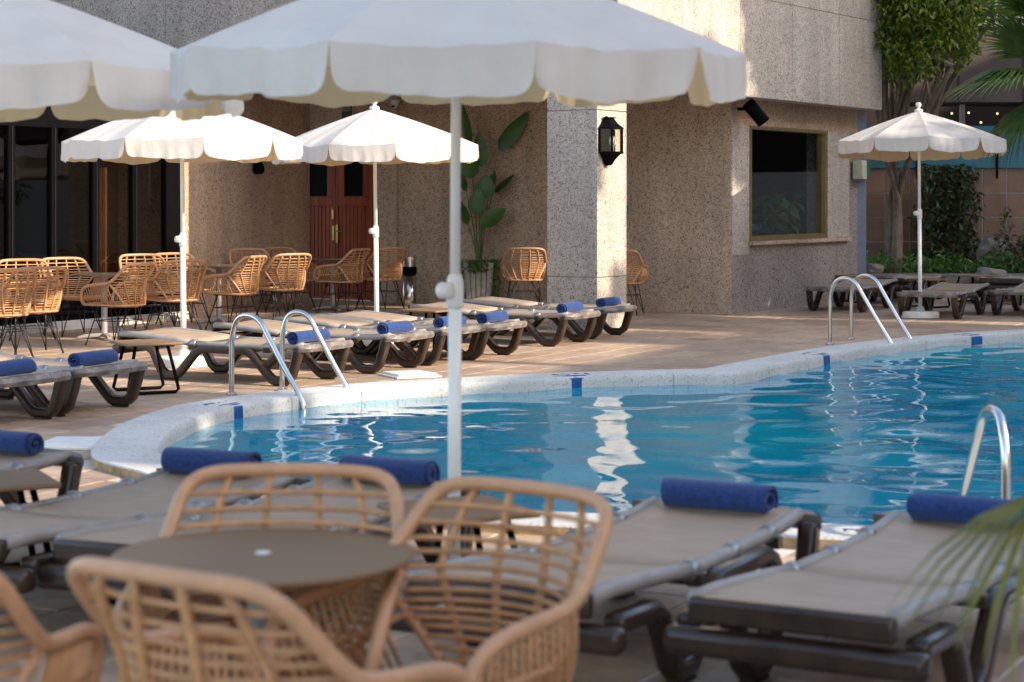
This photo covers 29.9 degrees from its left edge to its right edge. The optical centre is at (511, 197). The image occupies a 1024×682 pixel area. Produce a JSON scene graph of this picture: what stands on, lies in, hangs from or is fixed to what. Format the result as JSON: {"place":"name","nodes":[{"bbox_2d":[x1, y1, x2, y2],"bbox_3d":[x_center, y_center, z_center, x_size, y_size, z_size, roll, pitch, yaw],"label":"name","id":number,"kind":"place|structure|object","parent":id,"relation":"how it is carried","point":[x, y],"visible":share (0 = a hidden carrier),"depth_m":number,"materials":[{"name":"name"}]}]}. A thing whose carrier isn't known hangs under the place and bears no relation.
{"place":"outdoors","nodes":[
{"label":"outdoors","id":0,"kind":"place"},
{"bbox_2d":[0,297,1023,681],"bbox_3d":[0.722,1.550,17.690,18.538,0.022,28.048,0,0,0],"label":"pool deck","id":1,"kind":"structure","parent":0,"point":[652,341],"depth_m":16.85,"materials":[{"name":"tile"}]},
{"bbox_2d":[0,268,37,356],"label":"wicker chair","id":2,"kind":"object","parent":1,"relation":"on","point":[24,304],"visible":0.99,"depth_m":18.38,"materials":[{"name":"wicker"}]},
{"bbox_2d":[0,258,60,340],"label":"wicker chair","id":3,"kind":"object","parent":1,"relation":"on","point":[15,260],"visible":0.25,"depth_m":21.20,"materials":[{"name":"wicker"}]},
{"bbox_2d":[0,469,61,584],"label":"side table","id":4,"kind":"object","parent":1,"relation":"on","point":[21,481],"visible":0.4,"depth_m":7.71,"materials":[{"name":"beige metal"}]},
{"bbox_2d":[0,266,66,354],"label":"wicker chair","id":5,"kind":"object","parent":1,"relation":"on","point":[52,301],"visible":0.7,"depth_m":18.96,"materials":[{"name":"wicker"}]},
{"bbox_2d":[0,369,71,419],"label":"sun lounger","id":6,"kind":"object","parent":1,"relation":"on","point":[59,378],"visible":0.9,"depth_m":13.29,"materials":[{"name":"brown plastic"}]},
{"bbox_2d":[0,358,36,376],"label":"rolled towel","id":7,"kind":"object","parent":6,"relation":"on","point":[17,366],"visible":1,"depth_m":12.93,"materials":[{"name":"blue fabric"}]},
{"bbox_2d":[0,448,83,505],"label":"sun lounger","id":8,"kind":"object","parent":1,"relation":"on","point":[71,463],"visible":0.58,"depth_m":8.88,"materials":[{"name":"brown plastic"}]},
{"bbox_2d":[0,430,43,454],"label":"rolled towel","id":9,"kind":"object","parent":8,"relation":"on","point":[27,443],"visible":1,"depth_m":8.94,"materials":[{"name":"blue fabric"}]},
{"bbox_2d":[0,572,103,681],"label":"wicker chair","id":10,"kind":"object","parent":1,"relation":"on","point":[74,653],"visible":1,"depth_m":3.83,"materials":[{"name":"wicker"}]},
{"bbox_2d":[44,436,100,449],"bbox_3d":[-2.714,1.522,11.938,0.420,0.036,0.420,0,0,4],"label":"skimmer lid","id":11,"kind":"object","parent":1,"relation":"on","point":[72,442],"visible":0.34,"depth_m":11.81,"materials":[{"name":"white plastic"}]},
{"bbox_2d":[0,352,147,416],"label":"sun lounger","id":12,"kind":"object","parent":1,"relation":"on","point":[136,368],"visible":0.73,"depth_m":13.94,"materials":[{"name":"brown plastic"}]},
{"bbox_2d":[68,349,118,365],"bbox_3d":[-2.996,1.145,13.721,0.129,0.103,0.446,0,0,25],"label":"rolled towel","id":13,"kind":"object","parent":12,"relation":"on","point":[96,357],"visible":1,"depth_m":13.65,"materials":[{"name":"blue fabric"}]},
{"bbox_2d":[40,257,108,336],"bbox_3d":[-4.947,1.104,21.606,0.635,0.871,0.622,0,0,-38],"label":"wicker chair","id":14,"kind":"object","parent":1,"relation":"on","point":[75,297],"visible":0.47,"depth_m":21.81,"materials":[{"name":"wicker"}]},
{"bbox_2d":[72,272,136,339],"bbox_3d":[-4.459,1.177,21.000,0.700,0.706,0.700,0,0,0],"label":"round table","id":15,"kind":"object","parent":1,"relation":"on","point":[104,276],"visible":0.91,"depth_m":20.97,"materials":[{"name":"brown plastic"}]},
{"bbox_2d":[80,262,155,344],"bbox_3d":[-4.120,1.104,20.197,0.622,0.871,0.635,0,0,25],"label":"wicker chair","id":16,"kind":"object","parent":1,"relation":"on","point":[120,303],"visible":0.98,"depth_m":20.02,"materials":[{"name":"wicker"}]},
{"bbox_2d":[0,0,243,560],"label":"parasol","id":17,"kind":"object","parent":1,"relation":"on","point":[64,62],"visible":0.75,"depth_m":7.67,"materials":[{"name":"white fabric"}]},
{"bbox_2d":[109,338,182,394],"bbox_3d":[-2.898,1.337,15.200,0.460,0.406,0.460,0,0,-29],"label":"side table","id":18,"kind":"object","parent":1,"relation":"on","point":[136,343],"visible":0.85,"depth_m":15.12,"materials":[{"name":"beige metal"}]},
{"bbox_2d":[118,253,178,328],"bbox_3d":[-4.347,1.104,22.907,0.635,0.871,0.622,0,0,-30],"label":"wicker chair","id":19,"kind":"object","parent":1,"relation":"on","point":[144,259],"visible":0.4,"depth_m":23.05,"materials":[{"name":"wicker"}]},
{"bbox_2d":[0,468,309,615],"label":"sun lounger","id":20,"kind":"object","parent":1,"relation":"on","point":[146,496],"visible":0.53,"depth_m":7.54,"materials":[{"name":"brown plastic"}]},
{"bbox_2d":[161,447,262,473],"bbox_3d":[-1.308,1.145,8.324,0.454,0.107,0.125,0,0,23],"label":"rolled towel","id":21,"kind":"object","parent":20,"relation":"on","point":[183,460],"visible":0.73,"depth_m":8.29,"materials":[{"name":"blue fabric"}]},
{"bbox_2d":[137,259,207,329],"bbox_3d":[-3.726,1.104,21.194,0.635,0.871,0.622,0,0,-38],"label":"wicker chair","id":22,"kind":"object","parent":1,"relation":"on","point":[194,287],"visible":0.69,"depth_m":21.03,"materials":[{"name":"wicker"}]},
{"bbox_2d":[61,111,302,367],"bbox_3d":[-3.016,0.253,17.607,2.126,2.574,2.211,0,0,-20],"label":"parasol","id":23,"kind":"object","parent":1,"relation":"on","point":[170,138],"visible":0.83,"depth_m":16.91,"materials":[{"name":"white fabric"}]},
{"bbox_2d":[153,252,215,325],"bbox_3d":[-4.017,1.104,23.406,0.635,0.871,0.622,0,0,-38],"label":"wicker chair","id":24,"kind":"object","parent":1,"relation":"on","point":[190,256],"visible":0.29,"depth_m":23.48,"materials":[{"name":"wicker"}]},
{"bbox_2d":[193,264,247,322],"bbox_3d":[-3.603,1.177,23.600,0.700,0.706,0.700,0,0,0],"label":"round table","id":25,"kind":"object","parent":1,"relation":"on","point":[218,268],"visible":0.76,"depth_m":23.57,"materials":[{"name":"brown metal"}]},
{"bbox_2d":[112,326,353,386],"bbox_3d":[-2.362,1.341,16.354,2.044,0.399,0.800,0,0,28],"label":"sun lounger","id":26,"kind":"object","parent":1,"relation":"on","point":[206,344],"visible":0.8,"depth_m":16.22,"materials":[{"name":"beige fabric"}]},
{"bbox_2d":[287,329,329,344],"bbox_3d":[-1.683,1.145,15.856,0.125,0.107,0.454,0,0,30],"label":"rolled towel","id":27,"kind":"object","parent":26,"relation":"on","point":[304,336],"visible":0.83,"depth_m":15.74,"materials":[{"name":"blue fabric"}]},
{"bbox_2d":[201,255,266,329],"bbox_3d":[-3.247,1.104,22.597,0.622,0.871,0.635,0,0,25],"label":"wicker chair","id":28,"kind":"object","parent":1,"relation":"on","point":[233,292],"visible":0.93,"depth_m":22.42,"materials":[{"name":"wicker"}]},
{"bbox_2d":[228,248,284,314],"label":"wicker chair","id":29,"kind":"object","parent":1,"relation":"on","point":[251,253],"visible":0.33,"depth_m":25.56,"materials":[{"name":"wicker"}]},
{"bbox_2d":[36,477,479,626],"bbox_3d":[-0.863,1.341,7.318,0.800,0.399,2.044,0,0,24],"label":"sun lounger","id":30,"kind":"object","parent":1,"relation":"on","point":[106,541],"visible":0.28,"depth_m":7.14,"materials":[{"name":"brown plastic"}]},
{"bbox_2d":[338,455,440,485],"bbox_3d":[-0.523,1.145,8.080,0.446,0.103,0.129,0,0,27],"label":"rolled towel","id":31,"kind":"object","parent":30,"relation":"on","point":[414,472],"visible":0.63,"depth_m":8.00,"materials":[{"name":"blue fabric"}]},
{"bbox_2d":[114,463,406,681],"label":"wicker chair","id":32,"kind":"object","parent":1,"relation":"on","point":[383,615],"visible":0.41,"depth_m":4.76,"materials":[{"name":"wicker"}]},
{"bbox_2d":[110,528,412,678],"bbox_3d":[-0.580,1.177,4.470,0.700,0.706,0.700,0,0,0],"label":"round table","id":33,"kind":"object","parent":1,"relation":"on","point":[274,558],"visible":0.81,"depth_m":4.45,"materials":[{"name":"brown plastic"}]},
{"bbox_2d":[67,556,471,681],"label":"wicker chair","id":34,"kind":"object","parent":1,"relation":"on","point":[131,651],"visible":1,"depth_m":3.49,"materials":[{"name":"wicker"}]},
{"bbox_2d":[248,253,311,317],"bbox_3d":[-2.827,1.104,23.594,0.635,0.871,0.622,0,0,-38],"label":"wicker chair","id":35,"kind":"object","parent":1,"relation":"on","point":[287,287],"visible":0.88,"depth_m":23.41,"materials":[{"name":"wicker"}]},
{"bbox_2d":[262,247,320,312],"bbox_3d":[-3.022,1.104,26.106,0.622,0.871,0.635,0,0,44],"label":"wicker chair","id":36,"kind":"object","parent":1,"relation":"on","point":[294,251],"visible":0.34,"depth_m":26.21,"materials":[{"name":"wicker"}]},
{"bbox_2d":[211,319,434,373],"bbox_3d":[-1.725,1.341,17.463,2.044,0.399,0.800,0,0,28],"label":"sun lounger","id":37,"kind":"object","parent":1,"relation":"on","point":[250,328],"visible":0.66,"depth_m":17.34,"materials":[{"name":"beige fabric"}]},
{"bbox_2d":[377,320,412,333],"bbox_3d":[-1.035,1.145,16.983,0.129,0.104,0.446,0,0,28],"label":"rolled towel","id":38,"kind":"object","parent":37,"relation":"on","point":[395,327],"visible":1,"depth_m":16.89,"materials":[{"name":"blue fabric"}]},
{"bbox_2d":[311,258,357,310],"bbox_3d":[-2.455,1.177,26.300,0.700,0.706,0.700,0,0,0],"label":"round table","id":39,"kind":"object","parent":1,"relation":"on","point":[332,290],"visible":0.83,"depth_m":26.27,"materials":[{"name":"brown metal"}]},
{"bbox_2d":[313,248,369,312],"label":"wicker chair","id":40,"kind":"object","parent":1,"relation":"on","point":[334,280],"visible":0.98,"depth_m":25.62,"materials":[{"name":"wicker"}]},
{"bbox_2d":[272,102,478,344],"bbox_3d":[-1.445,0.238,20.400,2.126,2.604,2.211,-1,0,-15],"label":"parasol","id":41,"kind":"object","parent":1,"relation":"on","point":[374,135],"visible":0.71,"depth_m":19.70,"materials":[{"name":"white fabric"}]},
{"bbox_2d":[271,313,485,365],"bbox_3d":[-1.270,1.341,18.290,2.044,0.399,0.800,0,0,28],"label":"sun lounger","id":42,"kind":"object","parent":1,"relation":"on","point":[335,321],"visible":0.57,"depth_m":18.16,"materials":[{"name":"beige fabric"}]},
{"bbox_2d":[433,315,466,326],"bbox_3d":[-0.580,1.145,17.810,0.129,0.103,0.446,0,0,27],"label":"rolled towel","id":43,"kind":"object","parent":42,"relation":"on","point":[440,321],"visible":0.52,"depth_m":17.63,"materials":[{"name":"blue fabric"}]},
{"bbox_2d":[351,247,407,309],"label":"wicker chair","id":44,"kind":"object","parent":1,"relation":"on","point":[386,276],"visible":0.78,"depth_m":26.23,"materials":[{"name":"wicker"}]},
{"bbox_2d":[402,256,416,305],"bbox_3d":[-1.461,1.188,27.400,0.204,0.705,0.204,0,0,0],"label":"ash bin","id":45,"kind":"object","parent":1,"relation":"on","point":[409,270],"visible":0.87,"depth_m":27.32,"materials":[{"name":"silver metal"}]},
{"bbox_2d":[378,370,441,378],"bbox_3d":[-0.885,1.522,16.589,0.420,0.036,0.420,0,0,-27],"label":"skimmer lid","id":46,"kind":"object","parent":1,"relation":"on","point":[406,374],"visible":1,"depth_m":16.47,"materials":[{"name":"white plastic"}]},
{"bbox_2d":[399,307,447,349],"bbox_3d":[-0.836,1.337,19.600,0.460,0.406,0.460,0,0,33],"label":"side table","id":47,"kind":"object","parent":1,"relation":"on","point":[426,310],"visible":0.32,"depth_m":19.48,"materials":[{"name":"black plastic"}]},
{"bbox_2d":[321,310,527,360],"bbox_3d":[-0.877,1.341,18.886,2.044,0.399,0.800,0,0,28],"label":"sun lounger","id":48,"kind":"object","parent":1,"relation":"on","point":[516,325],"visible":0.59,"depth_m":18.79,"materials":[{"name":"beige fabric"}]},
{"bbox_2d":[476,311,508,322],"bbox_3d":[-0.188,1.145,18.406,0.125,0.107,0.454,0,0,27],"label":"rolled towel","id":49,"kind":"object","parent":48,"relation":"on","point":[495,316],"visible":1,"depth_m":18.31,"materials":[{"name":"blue fabric"}]},
{"bbox_2d":[262,476,612,681],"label":"wicker chair","id":50,"kind":"object","parent":1,"relation":"on","point":[489,653],"visible":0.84,"depth_m":4.48,"materials":[{"name":"wicker"}]},
{"bbox_2d":[0,0,881,335],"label":"hotel building","id":51,"kind":"structure","parent":1,"relation":"on","point":[700,178],"depth_m":25.94,"materials":[{"name":"grey stone"}]},
{"bbox_2d":[253,162,264,173],"bbox_3d":[-3.489,-0.410,26.446,0.170,0.160,0.170,0,0,0],"label":"wall light","id":52,"kind":"object","parent":51,"relation":"attached to","point":[258,168],"visible":0.92,"depth_m":26.39,"materials":[{"name":"black metal"}]},
{"bbox_2d":[310,161,373,300],"bbox_3d":[-2.626,0.440,29.021,1.442,2.200,0.151,0,0,31],"label":"door","id":53,"kind":"structure","parent":51,"relation":"in","point":[341,196],"depth_m":28.99,"materials":[{"name":"red wood"}]},
{"bbox_2d":[341,106,352,118],"bbox_3d":[-2.480,-1.270,28.880,0.225,0.270,0.028,0,0,33],"label":"exit sign","id":54,"kind":"object","parent":51,"relation":"attached to","point":[346,111],"visible":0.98,"depth_m":28.87,"materials":[{"name":"green plastic"}]},
{"bbox_2d":[390,99,399,107],"bbox_3d":[-1.728,-1.385,28.284,0.150,0.130,0.150,0,0,0],"label":"security camera","id":55,"kind":"object","parent":51,"relation":"attached to","point":[394,103],"visible":1,"depth_m":28.23,"materials":[{"name":"white plastic"}]},
{"bbox_2d":[599,116,623,165],"bbox_3d":[1.181,-0.660,22.146,0.226,0.575,0.370,0,0,33],"label":"wall lantern","id":56,"kind":"object","parent":51,"relation":"attached to","point":[608,127],"depth_m":22.11,"materials":[{"name":"black metal"}]},
{"bbox_2d":[626,113,627,213],"bbox_3d":[1.548,-0.470,26.242,0.075,1.380,0.050,0,0,0],"label":"wall conduit","id":57,"kind":"object","parent":51,"relation":"attached to","point":[626,167],"depth_m":26.24,"materials":[{"name":"white plastic"}]},
{"bbox_2d":[737,99,768,126],"bbox_3d":[3.179,-1.123,25.331,0.434,0.376,0.188,0,0,18],"label":"spotlight","id":58,"kind":"object","parent":51,"relation":"attached to","point":[755,112],"visible":1,"depth_m":25.26,"materials":[{"name":"black metal"}]},
{"bbox_2d":[752,224,763,234],"bbox_3d":[3.010,0.765,26.861,0.500,0.790,1.400,0,0,33],"label":"seat cushion","id":59,"kind":"object","parent":51,"relation":"on","point":[754,229],"visible":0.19,"depth_m":27.09,"materials":[{"name":"fabric"}]},
{"bbox_2d":[752,191,809,234],"bbox_3d":[3.727,0.570,27.382,0.688,1.339,1.500,0,0,36],"label":"indoor plant","id":60,"kind":"object","parent":51,"relation":"on","point":[777,219],"visible":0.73,"depth_m":27.25,"materials":[{"name":"green plant"}]},
{"bbox_2d":[749,125,826,240],"bbox_3d":[3.841,-0.199,26.938,0.140,1.558,2.532,0,0,33],"label":"window","id":61,"kind":"structure","parent":51,"relation":"in","point":[821,136],"depth_m":27.91,"materials":[{"name":"gold metal"}]},
{"bbox_2d":[853,160,870,178],"bbox_3d":[5.256,-0.420,28.832,0.160,0.280,0.355,0,0,33],"label":"wall box","id":62,"kind":"object","parent":51,"relation":"attached to","point":[861,169],"visible":1,"depth_m":28.70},
{"bbox_2d":[168,0,746,608],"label":"parasol","id":63,"kind":"object","parent":1,"relation":"on","point":[456,54],"visible":0.92,"depth_m":6.54,"materials":[{"name":"white fabric"}]},
{"bbox_2d":[377,494,539,615],"bbox_3d":[-0.200,1.337,7.050,0.460,0.406,0.460,0,0,-26],"label":"side table","id":64,"kind":"object","parent":1,"relation":"on","point":[438,512],"visible":0.3,"depth_m":6.96,"materials":[{"name":"beige metal"}]},
{"bbox_2d":[460,104,528,298],"bbox_3d":[-0.351,0.100,27.071,0.989,2.880,0.657,0,0,33],"label":"potted plant","id":65,"kind":"object","parent":1,"relation":"on","point":[479,275],"visible":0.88,"depth_m":27.01,"materials":[{"name":"green plant"}]},
{"bbox_2d":[407,301,600,346],"bbox_3d":[-0.083,1.341,20.562,2.044,0.399,0.800,0,0,28],"label":"sun lounger","id":66,"kind":"object","parent":1,"relation":"on","point":[471,311],"visible":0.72,"depth_m":20.41,"materials":[{"name":"brown plastic"}]},
{"bbox_2d":[556,302,583,312],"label":"rolled towel","id":67,"kind":"object","parent":66,"relation":"on","point":[570,307],"visible":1,"depth_m":19.96,"materials":[{"name":"blue fabric"}]},
{"bbox_2d":[501,247,546,301],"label":"wicker chair","id":68,"kind":"object","parent":1,"relation":"on","point":[521,278],"visible":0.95,"depth_m":26.18,"materials":[{"name":"wicker"}]},
{"bbox_2d":[464,296,636,338],"bbox_3d":[0.371,1.341,21.617,2.044,0.399,0.800,0,0,28],"label":"sun lounger","id":69,"kind":"object","parent":1,"relation":"on","point":[628,309],"visible":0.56,"depth_m":21.49,"materials":[{"name":"beige fabric"}]},
{"bbox_2d":[596,296,620,306],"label":"rolled towel","id":70,"kind":"object","parent":69,"relation":"on","point":[609,301],"visible":1,"depth_m":21.02,"materials":[{"name":"blue fabric"}]},
{"bbox_2d":[91,329,1023,548],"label":"pool coping","id":71,"kind":"object","parent":1,"relation":"on","point":[135,447],"visible":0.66,"depth_m":15.22,"materials":[{"name":"white tile"}]},
{"bbox_2d":[226,310,348,409],"bbox_3d":[-1.772,1.489,14.948,0.886,1.202,0.754,0,0,26],"label":"pool ladder","id":72,"kind":"object","parent":71,"relation":"attached to","point":[280,358],"visible":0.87,"depth_m":14.98,"materials":[{"name":"silver metal"}]},
{"bbox_2d":[826,274,912,344],"bbox_3d":[3.816,1.454,20.319,0.866,1.272,1.000,0,0,29],"label":"pool ladder","id":73,"kind":"object","parent":71,"relation":"attached to","point":[868,304],"visible":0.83,"depth_m":20.16,"materials":[{"name":"silver metal"}]},
{"bbox_2d":[390,496,821,681],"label":"sun lounger","id":74,"kind":"object","parent":1,"relation":"on","point":[653,541],"visible":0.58,"depth_m":6.38,"materials":[{"name":"beige fabric"}]},
{"bbox_2d":[661,478,778,513],"bbox_3d":[0.790,1.145,7.383,0.454,0.107,0.125,0,0,28],"label":"rolled towel","id":75,"kind":"object","parent":74,"relation":"on","point":[726,496],"visible":1,"depth_m":7.33,"materials":[{"name":"blue fabric"}]},
{"bbox_2d":[624,249,648,315],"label":"wicker chair","id":76,"kind":"object","parent":1,"relation":"on","point":[643,274],"visible":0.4,"depth_m":25.19,"materials":[{"name":"wicker"}]},
{"bbox_2d":[663,510,1023,681],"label":"sun lounger","id":77,"kind":"object","parent":1,"relation":"on","point":[848,588],"visible":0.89,"depth_m":5.62,"materials":[{"name":"beige fabric"}]},
{"bbox_2d":[906,492,1023,528],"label":"rolled towel","id":78,"kind":"object","parent":77,"relation":"on","point":[946,508],"visible":0.77,"depth_m":7.03,"materials":[{"name":"blue fabric"}]},
{"bbox_2d":[835,274,870,302],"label":"side table","id":79,"kind":"object","parent":1,"relation":"on","point":[851,275],"visible":0.37,"depth_m":28.18,"materials":[{"name":"black plastic"}]},
{"bbox_2d":[805,277,902,312],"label":"sun lounger","id":80,"kind":"object","parent":1,"relation":"on","point":[869,286],"visible":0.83,"depth_m":26.39,"materials":[{"name":"brown plastic"}]},
{"bbox_2d":[870,274,945,302],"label":"sun lounger","id":81,"kind":"object","parent":1,"relation":"on","point":[904,283],"visible":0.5,"depth_m":28.48,"materials":[{"name":"brown plastic"}]},
{"bbox_2d":[834,102,1006,318],"bbox_3d":[5.237,0.154,24.658,2.126,2.774,2.211,0,-2,6],"label":"parasol","id":82,"kind":"object","parent":1,"relation":"on","point":[919,134],"visible":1,"depth_m":24.21,"materials":[{"name":"white fabric"}]},
{"bbox_2d":[906,278,952,307],"bbox_3d":[5.868,1.337,27.000,0.460,0.406,0.460,0,0,-29],"label":"side table","id":83,"kind":"object","parent":1,"relation":"on","point":[929,280],"visible":0.56,"depth_m":26.90,"materials":[{"name":"black plastic"}]},
{"bbox_2d":[896,282,991,319],"bbox_3d":[5.689,1.341,25.168,0.800,0.399,2.044,0,0,28],"label":"sun lounger","id":84,"kind":"object","parent":1,"relation":"on","point":[963,292],"visible":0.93,"depth_m":25.03,"materials":[{"name":"brown plastic"}]},
{"bbox_2d":[870,270,1023,296],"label":"planting bed","id":85,"kind":"object","parent":1,"relation":"on","point":[955,279],"depth_m":29.87,"materials":[{"name":"soil"}]},
{"bbox_2d":[866,263,883,273],"bbox_3d":[5.671,1.141,30.096,0.324,0.234,0.265,0,0,28],"label":"rock","id":86,"kind":"object","parent":85,"relation":"on","point":[872,268],"visible":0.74,"depth_m":30.00,"materials":[{"name":"grey stone"}]},
{"bbox_2d":[870,0,1016,273],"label":"ficus tree","id":87,"kind":"object","parent":85,"relation":"on","point":[913,33],"visible":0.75,"depth_m":28.53,"materials":[{"name":"green plant"}]},
{"bbox_2d":[866,247,1023,273],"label":"ground cover","id":88,"kind":"object","parent":85,"relation":"on","point":[960,266],"visible":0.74,"depth_m":30.49,"materials":[{"name":"green plant"}]},
{"bbox_2d":[905,163,985,271],"bbox_3d":[7.097,0.380,31.376,1.318,1.904,0.742,0,0,0],"label":"climbing shrub","id":89,"kind":"object","parent":85,"relation":"on","point":[930,227],"visible":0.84,"depth_m":31.27,"materials":[{"name":"green plant"}]},
{"bbox_2d":[974,267,1007,281],"bbox_3d":[7.376,1.196,29.706,0.546,0.262,0.436,0,0,0],"label":"rock","id":90,"kind":"object","parent":85,"relation":"on","point":[998,273],"visible":0.58,"depth_m":29.56,"materials":[{"name":"grey stone"}]},
{"bbox_2d":[976,237,1013,268],"bbox_3d":[7.871,0.910,31.202,0.608,0.554,0.521,0,0,19],"label":"rock","id":91,"kind":"object","parent":85,"relation":"on","point":[985,245],"visible":0.61,"depth_m":31.02,"materials":[{"name":"grey stone"}]},
{"bbox_2d":[986,206,1023,272],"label":"leafy shrub","id":92,"kind":"object","parent":85,"relation":"on","point":[1007,241],"visible":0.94,"depth_m":30.69,"materials":[{"name":"green plant"}]},
{"bbox_2d":[887,496,1023,681],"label":"potted palm","id":93,"kind":"object","parent":1,"relation":"on","point":[1014,508],"visible":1,"depth_m":3.86,"materials":[{"name":"plant"}]},
{"bbox_2d":[950,274,994,302],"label":"side table","id":94,"kind":"object","parent":1,"relation":"on","point":[970,275],"visible":0.59,"depth_m":28.17,"materials":[{"name":"metal"}]},
{"bbox_2d":[935,0,1023,169],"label":"fan palm","id":95,"kind":"object","parent":1,"relation":"on","point":[1010,43],"visible":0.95,"depth_m":24.93,"materials":[{"name":"green plant"}]},
{"bbox_2d":[959,405,1010,498],"bbox_3d":[2.292,1.490,8.381,0.569,1.202,1.012,0,0,0],"label":"pool ladder","id":96,"kind":"object","parent":1,"relation":"attached to","point":[994,411],"visible":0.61,"depth_m":8.18,"materials":[{"name":"silver metal"}]},
{"bbox_2d":[976,275,1023,300],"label":"sun lounger","id":97,"kind":"object","parent":1,"relation":"on","point":[1006,282],"visible":0.72,"depth_m":27.70,"materials":[{"name":"brown plastic"}]},
{"bbox_2d":[990,283,1023,314],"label":"sun lounger","id":98,"kind":"object","parent":1,"relation":"on","point":[1002,293],"visible":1,"depth_m":25.26,"materials":[{"name":"brown plastic"}]},
{"bbox_2d":[170,342,1023,524],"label":"pool water","id":99,"kind":"structure","parent":0,"point":[861,441],"depth_m":12.94,"materials":[{"name":"blue liquid"}]},
{"bbox_2d":[866,0,1023,269],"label":"bar building","id":100,"kind":"structure","parent":0,"point":[1000,188],"depth_m":31.98,"materials":[{"name":"ceramic"}]},
{"bbox_2d":[973,1,1023,22],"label":"hedge","id":101,"kind":"object","parent":100,"relation":"on","point":[998,12],"visible":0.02,"depth_m":33.12,"materials":[{"name":"green plant"}]}
]}

